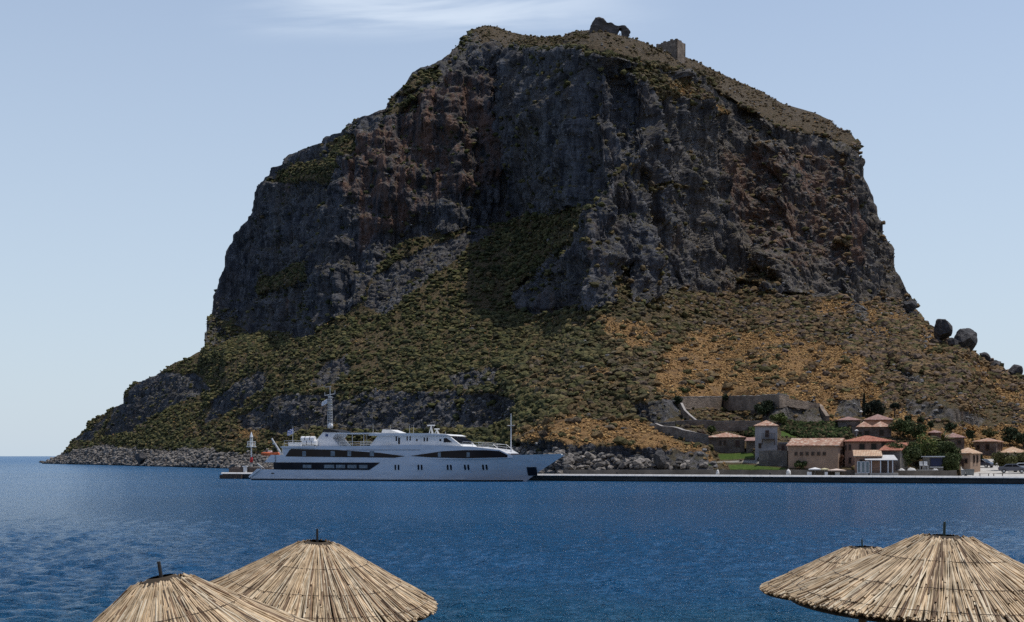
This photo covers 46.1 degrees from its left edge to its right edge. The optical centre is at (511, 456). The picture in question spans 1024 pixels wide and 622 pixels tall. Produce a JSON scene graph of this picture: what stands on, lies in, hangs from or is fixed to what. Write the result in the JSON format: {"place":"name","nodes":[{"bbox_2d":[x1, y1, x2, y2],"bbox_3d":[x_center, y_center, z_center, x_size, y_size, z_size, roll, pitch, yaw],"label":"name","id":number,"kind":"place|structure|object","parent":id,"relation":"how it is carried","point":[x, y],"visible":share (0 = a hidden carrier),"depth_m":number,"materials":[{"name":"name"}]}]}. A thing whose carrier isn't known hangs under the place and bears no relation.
{"place":"outdoors","nodes":[
{"label":"outdoors","id":0,"kind":"place"},
{"bbox_2d":[0,456,1023,621],"bbox_3d":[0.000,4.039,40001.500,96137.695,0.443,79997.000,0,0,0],"label":"sea","id":1,"kind":"structure","parent":0,"point":[85,543],"depth_m":63.17,"materials":[{"name":"liquid"}]},
{"bbox_2d":[249,386,563,480],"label":"motor yacht","id":2,"kind":"object","parent":1,"relation":"on","point":[385,455],"visible":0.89,"depth_m":193.27,"materials":[{"name":"white paint"}]},
{"bbox_2d":[261,449,279,455],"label":"rescue boat","id":3,"kind":"object","parent":2,"relation":"on","point":[268,453],"visible":1,"depth_m":201.77,"materials":[{"name":"orange plastic"}]},
{"bbox_2d":[287,428,293,435],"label":"ensign","id":4,"kind":"object","parent":2,"relation":"attached to","point":[290,431],"visible":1,"depth_m":203.85,"materials":[{"name":"blue fabric"}]},
{"bbox_2d":[288,442,302,445],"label":"storage box","id":5,"kind":"object","parent":2,"relation":"on","point":[295,444],"visible":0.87,"depth_m":199.78,"materials":[{"name":"white paint"}]},
{"bbox_2d":[302,440,317,445],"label":"raft canister","id":6,"kind":"object","parent":2,"relation":"on","point":[315,442],"visible":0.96,"depth_m":199.35,"materials":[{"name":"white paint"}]},
{"bbox_2d":[301,436,315,441],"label":"raft canister","id":7,"kind":"object","parent":6,"relation":"on","point":[305,438],"visible":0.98,"depth_m":199.59,"materials":[{"name":"white paint"}]},
{"bbox_2d":[0,0,1023,455],"label":"sky","id":8,"kind":"structure","parent":0,"point":[137,137],"materials":[{"name":"blue"}]},
{"bbox_2d":[44,25,1023,475],"bbox_3d":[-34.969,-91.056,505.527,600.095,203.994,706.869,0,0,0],"label":"terrain","id":9,"kind":"structure","parent":0,"point":[390,195],"depth_m":413.45,"materials":[{"name":"grey stone"}]},
{"bbox_2d":[135,452,147,463],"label":"boulder","id":10,"kind":"object","parent":9,"relation":"on","point":[140,458],"visible":0.86,"depth_m":483.66,"materials":[{"name":"grey stone"}]},
{"bbox_2d":[42,30,1020,473],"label":"loose stones","id":11,"kind":"object","parent":9,"relation":"on","point":[192,456],"visible":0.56,"depth_m":393.91,"materials":[{"name":"grey stone"}]},
{"bbox_2d":[63,25,1023,468],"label":"scrub","id":12,"kind":"object","parent":9,"relation":"on","point":[565,341],"visible":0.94,"depth_m":358.46,"materials":[{"name":"green plant"}]},
{"bbox_2d":[86,30,1023,465],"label":"dry grass","id":13,"kind":"structure","parent":9,"relation":"on","point":[832,354],"depth_m":269.97,"materials":[{"name":"brown plant"}]},
{"bbox_2d":[589,17,630,36],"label":"ruined arch","id":14,"kind":"structure","parent":9,"relation":"on","point":[600,23],"depth_m":410.05,"materials":[{"name":"stone"}]},
{"bbox_2d":[653,450,665,469],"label":"boulder","id":15,"kind":"object","parent":9,"relation":"on","point":[659,459],"visible":1,"depth_m":197.93,"materials":[{"name":"grey stone"}]},
{"bbox_2d":[654,421,674,428],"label":"corner wall","id":16,"kind":"structure","parent":9,"relation":"on","point":[672,423],"depth_m":217.11,"materials":[{"name":"grey stone"}]},
{"bbox_2d":[656,39,684,62],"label":"ruined tower","id":17,"kind":"structure","parent":9,"relation":"on","point":[675,48],"depth_m":452.12,"materials":[{"name":"stone"}]},
{"bbox_2d":[671,396,682,405],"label":"shrub","id":18,"kind":"object","parent":9,"relation":"on","point":[676,399],"visible":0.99,"depth_m":232.93,"materials":[{"name":"green plant"}]},
{"bbox_2d":[655,423,707,444],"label":"sloping wall","id":19,"kind":"structure","parent":9,"relation":"on","point":[688,435],"depth_m":208.40,"materials":[{"name":"grey stone"}]},
{"bbox_2d":[677,386,690,392],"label":"shrub","id":20,"kind":"object","parent":9,"relation":"on","point":[683,389],"visible":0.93,"depth_m":248.03,"materials":[{"name":"green plant"}]},
{"bbox_2d":[680,403,696,419],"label":"descending wall","id":21,"kind":"structure","parent":9,"relation":"on","point":[686,414],"depth_m":226.57,"materials":[{"name":"stone"}]},
{"bbox_2d":[707,425,716,434],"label":"garden tree","id":22,"kind":"object","parent":9,"relation":"on","point":[710,429],"visible":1,"depth_m":217.40,"materials":[{"name":"green plant"}]},
{"bbox_2d":[676,420,760,430],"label":"terrace wall","id":23,"kind":"structure","parent":9,"relation":"on","point":[732,425],"depth_m":220.67,"materials":[{"name":"stone"}]},
{"bbox_2d":[721,394,727,406],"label":"shrub","id":24,"kind":"object","parent":9,"relation":"on","point":[725,397],"visible":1,"depth_m":244.57,"materials":[{"name":"green plant"}]},
{"bbox_2d":[708,432,745,452],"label":"stone house","id":25,"kind":"structure","parent":9,"relation":"on","point":[725,442],"depth_m":206.88,"materials":[{"name":"stone"}]},
{"bbox_2d":[735,440,739,446],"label":"door","id":26,"kind":"structure","parent":25,"relation":"in","point":[737,442],"depth_m":206.45,"materials":[{"name":"brown wood"}]},
{"bbox_2d":[678,393,788,410],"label":"rampart wall","id":27,"kind":"structure","parent":9,"relation":"on","point":[741,402],"depth_m":237.76,"materials":[{"name":"stone"}]},
{"bbox_2d":[745,437,754,452],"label":"annex","id":28,"kind":"object","parent":9,"relation":"on","point":[750,443],"visible":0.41,"depth_m":204.97,"materials":[{"name":"brown stone"}]},
{"bbox_2d":[753,400,773,420],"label":"broadleaf tree","id":29,"kind":"object","parent":9,"relation":"on","point":[765,407],"visible":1,"depth_m":222.03,"materials":[{"name":"green plant"}]},
{"bbox_2d":[753,420,778,461],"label":"tower house","id":30,"kind":"structure","parent":9,"relation":"on","point":[765,434],"depth_m":197.63,"materials":[{"name":"tile"}]},
{"bbox_2d":[759,450,787,465],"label":"retaining wall","id":31,"kind":"structure","parent":9,"relation":"on","point":[773,458],"depth_m":194.45,"materials":[{"name":"grey stone"}]},
{"bbox_2d":[769,412,787,424],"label":"broadleaf tree","id":32,"kind":"object","parent":9,"relation":"on","point":[782,417],"visible":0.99,"depth_m":216.25,"materials":[{"name":"green plant"}]},
{"bbox_2d":[778,442,787,450],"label":"stone outbuilding","id":33,"kind":"structure","parent":9,"relation":"on","point":[782,446],"depth_m":197.54,"materials":[{"name":"grey stone"}]},
{"bbox_2d":[732,419,854,438],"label":"garden plants","id":34,"kind":"object","parent":9,"relation":"on","point":[810,429],"visible":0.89,"depth_m":216.84,"materials":[{"name":"green plant"}]},
{"bbox_2d":[794,460,806,468],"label":"flowering shrub","id":35,"kind":"object","parent":9,"relation":"on","point":[801,465],"visible":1,"depth_m":190.54,"materials":[{"name":"green plant"}]},
{"bbox_2d":[788,399,828,420],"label":"track wall","id":36,"kind":"structure","parent":9,"relation":"on","point":[797,404],"depth_m":229.08,"materials":[{"name":"stone"}]},
{"bbox_2d":[786,438,845,469],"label":"long house","id":37,"kind":"structure","parent":9,"relation":"on","point":[821,453],"depth_m":190.25,"materials":[{"name":"stone"}]},
{"bbox_2d":[827,469,845,471],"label":"parasol","id":38,"kind":"object","parent":9,"relation":"on","point":[836,470],"visible":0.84,"depth_m":183.94,"materials":[{"name":"fabric"}]},
{"bbox_2d":[839,455,843,466],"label":"oleander shrub","id":39,"kind":"object","parent":9,"relation":"on","point":[841,460],"visible":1,"depth_m":189.09,"materials":[{"name":"green plant"}]},
{"bbox_2d":[836,417,861,426],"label":"house","id":40,"kind":"structure","parent":9,"relation":"on","point":[849,422],"depth_m":219.38,"materials":[{"name":"grey stone"}]},
{"bbox_2d":[862,393,865,417],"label":"slender cypress","id":41,"kind":"object","parent":9,"relation":"on","point":[864,406],"visible":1,"depth_m":232.34,"materials":[{"name":"green plant"}]},
{"bbox_2d":[861,400,874,415],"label":"broad cypress","id":42,"kind":"object","parent":9,"relation":"on","point":[868,406],"visible":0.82,"depth_m":233.06,"materials":[{"name":"green plant"}]},
{"bbox_2d":[843,436,895,466],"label":"orange roof house","id":43,"kind":"structure","parent":9,"relation":"on","point":[866,443],"depth_m":190.05,"materials":[{"name":"red tile"}]},
{"bbox_2d":[859,444,864,449],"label":"window","id":44,"kind":"structure","parent":43,"relation":"in","point":[861,446],"depth_m":189.75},
{"bbox_2d":[871,443,875,449],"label":"window","id":45,"kind":"structure","parent":43,"relation":"in","point":[873,445],"depth_m":189.40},
{"bbox_2d":[851,421,890,436],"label":"twin roof house","id":46,"kind":"structure","parent":9,"relation":"on","point":[880,429],"depth_m":214.26,"materials":[{"name":"brown stone"}]},
{"bbox_2d":[864,430,868,435],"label":"window","id":47,"kind":"structure","parent":46,"relation":"in","point":[866,432],"depth_m":214.36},
{"bbox_2d":[879,429,883,434],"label":"window","id":48,"kind":"structure","parent":46,"relation":"in","point":[881,431],"depth_m":213.83,"materials":[{"name":"brown wood"}]},
{"bbox_2d":[862,414,892,425],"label":"broad house","id":49,"kind":"structure","parent":9,"relation":"on","point":[873,420],"depth_m":220.61,"materials":[{"name":"tile"}]},
{"bbox_2d":[870,399,885,414],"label":"broad cypress","id":50,"kind":"object","parent":9,"relation":"on","point":[878,404],"visible":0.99,"depth_m":231.28,"materials":[{"name":"green plant"}]},
{"bbox_2d":[879,443,907,469],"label":"wing house","id":51,"kind":"structure","parent":9,"relation":"on","point":[896,453],"depth_m":185.03,"materials":[{"name":"grey stone"}]},
{"bbox_2d":[889,403,899,416],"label":"umbrella pine","id":52,"kind":"object","parent":9,"relation":"on","point":[894,406],"visible":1,"depth_m":231.10,"materials":[{"name":"green plant"}]},
{"bbox_2d":[887,418,916,437],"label":"carob tree","id":53,"kind":"object","parent":9,"relation":"on","point":[898,425],"visible":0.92,"depth_m":212.19,"materials":[{"name":"green plant"}]},
{"bbox_2d":[885,441,921,466],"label":"plane tree","id":54,"kind":"object","parent":9,"relation":"on","point":[911,454],"visible":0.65,"depth_m":186.29,"materials":[{"name":"green plant"}]},
{"bbox_2d":[904,415,911,420],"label":"shrub","id":55,"kind":"object","parent":9,"relation":"on","point":[908,417],"visible":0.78,"depth_m":226.36,"materials":[{"name":"green plant"}]},
{"bbox_2d":[903,300,916,312],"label":"boulder","id":56,"kind":"object","parent":9,"relation":"on","point":[909,306],"visible":0.99,"depth_m":365.98,"materials":[{"name":"grey stone"}]},
{"bbox_2d":[902,423,928,439],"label":"carob tree","id":57,"kind":"object","parent":9,"relation":"on","point":[915,430],"visible":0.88,"depth_m":210.53,"materials":[{"name":"green plant"}]},
{"bbox_2d":[916,417,924,423],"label":"shrub","id":58,"kind":"object","parent":9,"relation":"on","point":[920,419],"visible":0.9,"depth_m":223.22,"materials":[{"name":"green plant"}]},
{"bbox_2d":[910,432,941,462],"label":"plane tree","id":59,"kind":"object","parent":9,"relation":"on","point":[930,446],"visible":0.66,"depth_m":190.79,"materials":[{"name":"green plant"}]},
{"bbox_2d":[927,420,934,428],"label":"shrub","id":60,"kind":"object","parent":9,"relation":"on","point":[930,424],"visible":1,"depth_m":219.13,"materials":[{"name":"green plant"}]},
{"bbox_2d":[921,456,944,469],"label":"kiosk","id":61,"kind":"object","parent":9,"relation":"on","point":[935,462],"visible":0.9,"depth_m":187.76,"materials":[{"name":"white paint"}]},
{"bbox_2d":[930,458,942,465],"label":"window","id":62,"kind":"structure","parent":61,"relation":"in","point":[933,461],"depth_m":187.60,"materials":[{"name":"glass"}]},
{"bbox_2d":[928,430,942,437],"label":"back house","id":63,"kind":"structure","parent":9,"relation":"on","point":[936,433],"depth_m":212.91,"materials":[{"name":"brown stone"}]},
{"bbox_2d":[930,431,950,441],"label":"palm tree","id":64,"kind":"object","parent":9,"relation":"on","point":[943,437],"visible":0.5,"depth_m":204.05,"materials":[{"name":"green plant"}]},
{"bbox_2d":[934,319,952,340],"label":"boulder","id":65,"kind":"object","parent":9,"relation":"on","point":[943,329],"visible":1,"depth_m":320.26,"materials":[{"name":"grey stone"}]},
{"bbox_2d":[936,440,960,457],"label":"plane tree","id":66,"kind":"object","parent":9,"relation":"on","point":[944,447],"visible":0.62,"depth_m":189.01,"materials":[{"name":"green plant"}]},
{"bbox_2d":[939,452,961,470],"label":"round bush","id":67,"kind":"object","parent":9,"relation":"on","point":[952,463],"visible":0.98,"depth_m":186.91,"materials":[{"name":"green plant"}]},
{"bbox_2d":[944,422,957,430],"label":"olive tree","id":68,"kind":"object","parent":9,"relation":"on","point":[949,426],"visible":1,"depth_m":216.92,"materials":[{"name":"green plant"}]},
{"bbox_2d":[947,338,958,345],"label":"boulder","id":69,"kind":"object","parent":9,"relation":"on","point":[952,341],"visible":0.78,"depth_m":317.86,"materials":[{"name":"grey stone"}]},
{"bbox_2d":[945,433,965,449],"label":"hip house","id":70,"kind":"structure","parent":9,"relation":"on","point":[957,439],"depth_m":205.05,"materials":[{"name":"brown stone"}]},
{"bbox_2d":[954,328,977,350],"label":"boulder","id":71,"kind":"object","parent":9,"relation":"on","point":[963,337],"visible":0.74,"depth_m":319.87,"materials":[{"name":"grey stone"}]},
{"bbox_2d":[965,469,973,475],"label":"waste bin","id":72,"kind":"object","parent":9,"relation":"on","point":[969,471],"visible":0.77,"depth_m":181.73,"materials":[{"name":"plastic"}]},
{"bbox_2d":[965,429,975,438],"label":"olive tree","id":73,"kind":"object","parent":9,"relation":"on","point":[969,433],"visible":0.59,"depth_m":227.36,"materials":[{"name":"green plant"}]},
{"bbox_2d":[959,447,982,472],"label":"quay cottage","id":74,"kind":"structure","parent":9,"relation":"on","point":[970,458],"depth_m":192.65,"materials":[{"name":"stone"}]},
{"bbox_2d":[979,352,990,361],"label":"boulder","id":75,"kind":"object","parent":9,"relation":"on","point":[986,355],"visible":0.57,"depth_m":334.41,"materials":[{"name":"grey stone"}]},
{"bbox_2d":[972,438,1003,454],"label":"gabled house","id":76,"kind":"structure","parent":9,"relation":"on","point":[987,446],"depth_m":229.05,"materials":[{"name":"brown stone"}]},
{"bbox_2d":[985,444,989,449],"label":"window","id":77,"kind":"structure","parent":76,"relation":"in","point":[987,446],"depth_m":228.68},
{"bbox_2d":[980,459,995,467],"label":"parked car","id":78,"kind":"object","parent":9,"relation":"on","point":[985,463],"visible":0.48,"depth_m":207.54,"materials":[{"name":"paint"}]},
{"bbox_2d":[981,428,998,437],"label":"olive tree","id":79,"kind":"object","parent":9,"relation":"on","point":[988,433],"visible":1,"depth_m":242.98,"materials":[{"name":"green plant"}]},
{"bbox_2d":[991,360,1000,365],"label":"boulder","id":80,"kind":"object","parent":9,"relation":"on","point":[995,362],"visible":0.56,"depth_m":330.26,"materials":[{"name":"grey stone"}]},
{"bbox_2d":[991,451,1016,466],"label":"tamarisk tree","id":81,"kind":"object","parent":9,"relation":"on","point":[1000,459],"visible":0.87,"depth_m":197.39,"materials":[{"name":"green plant"}]},
{"bbox_2d":[1001,426,1019,444],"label":"broadleaf tree","id":82,"kind":"object","parent":9,"relation":"on","point":[1011,431],"visible":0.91,"depth_m":236.79,"materials":[{"name":"green plant"}]},
{"bbox_2d":[998,464,1023,472],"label":"parked car","id":83,"kind":"object","parent":9,"relation":"on","point":[1009,467],"visible":1,"depth_m":189.19,"materials":[{"name":"paint"}]},
{"bbox_2d":[1000,447,1023,455],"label":"pale roof house","id":84,"kind":"structure","parent":9,"relation":"on","point":[1010,450],"depth_m":225.69,"materials":[{"name":"tile"}]},
{"bbox_2d":[1008,364,1022,374],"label":"boulder","id":85,"kind":"object","parent":9,"relation":"on","point":[1014,369],"visible":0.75,"depth_m":317.16,"materials":[{"name":"grey stone"}]},
{"bbox_2d":[1011,451,1023,463],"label":"tamarisk tree","id":86,"kind":"object","parent":9,"relation":"on","point":[1020,458],"visible":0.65,"depth_m":200.84,"materials":[{"name":"green plant"}]},
{"bbox_2d":[1012,432,1023,447],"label":"broadleaf tree","id":87,"kind":"object","parent":9,"relation":"on","point":[1017,438],"visible":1,"depth_m":234.15,"materials":[{"name":"green plant"}]},
{"bbox_2d":[221,472,1023,483],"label":"quay","id":88,"kind":"structure","parent":0,"point":[805,478],"depth_m":183.13,"materials":[{"name":"concrete"}]},
{"bbox_2d":[220,475,242,478],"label":"fender frame","id":89,"kind":"object","parent":88,"relation":"attached to","point":[231,476],"visible":0.64,"depth_m":212.93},
{"bbox_2d":[229,466,271,471],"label":"parapet","id":90,"kind":"structure","parent":88,"relation":"on","point":[243,469],"depth_m":214.90,"materials":[{"name":"white paint"}]},
{"bbox_2d":[246,432,255,466],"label":"harbour beacon","id":91,"kind":"object","parent":88,"relation":"on","point":[251,446],"visible":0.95,"depth_m":215.53,"materials":[{"name":"metal"}]},
{"bbox_2d":[559,469,956,475],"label":"quay back wall","id":92,"kind":"structure","parent":88,"relation":"on","point":[820,472],"depth_m":188.84,"materials":[{"name":"grey concrete"}]},
{"bbox_2d":[853,450,882,472],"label":"side porch","id":93,"kind":"object","parent":88,"relation":"on","point":[859,455],"visible":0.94,"depth_m":182.80,"materials":[{"name":"tile"}]},
{"bbox_2d":[857,461,860,472],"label":"glazed door","id":94,"kind":"structure","parent":93,"relation":"in","point":[858,462],"depth_m":182.28,"materials":[{"name":"white paint"}]},
{"bbox_2d":[861,461,864,472],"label":"glazed door","id":95,"kind":"structure","parent":93,"relation":"in","point":[862,462],"depth_m":182.08,"materials":[{"name":"white paint"}]},
{"bbox_2d":[866,461,868,472],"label":"glazed door","id":96,"kind":"structure","parent":93,"relation":"in","point":[867,462],"depth_m":181.88,"materials":[{"name":"white paint"}]},
{"bbox_2d":[855,455,897,475],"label":"veranda","id":97,"kind":"object","parent":88,"relation":"on","point":[887,465],"visible":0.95,"depth_m":182.07,"materials":[{"name":"fabric"}]},
{"bbox_2d":[919,461,923,469],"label":"chair","id":98,"kind":"object","parent":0,"point":[921,463],"visible":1,"depth_m":187.65,"materials":[{"name":"white paint"}]},
{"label":"beach","id":99,"kind":"structure","parent":0,"visible":0},
{"bbox_2d":[93,561,312,621],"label":"reed parasol","id":100,"kind":"object","parent":99,"relation":"on","point":[180,597],"visible":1,"depth_m":9.23,"materials":[{"name":"wicker"}]},
{"bbox_2d":[210,529,437,621],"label":"reed parasol","id":101,"kind":"object","parent":99,"relation":"on","point":[317,580],"visible":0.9,"depth_m":13.11,"materials":[{"name":"wicker"}]},
{"bbox_2d":[760,539,882,621],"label":"reed parasol","id":102,"kind":"object","parent":99,"relation":"on","point":[775,587],"visible":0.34,"depth_m":15.62,"materials":[{"name":"beige wicker"}]},
{"bbox_2d":[783,522,1023,621],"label":"reed parasol","id":103,"kind":"object","parent":99,"relation":"on","point":[943,577],"visible":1,"depth_m":9.68,"materials":[{"name":"beige wicker"}]}
]}

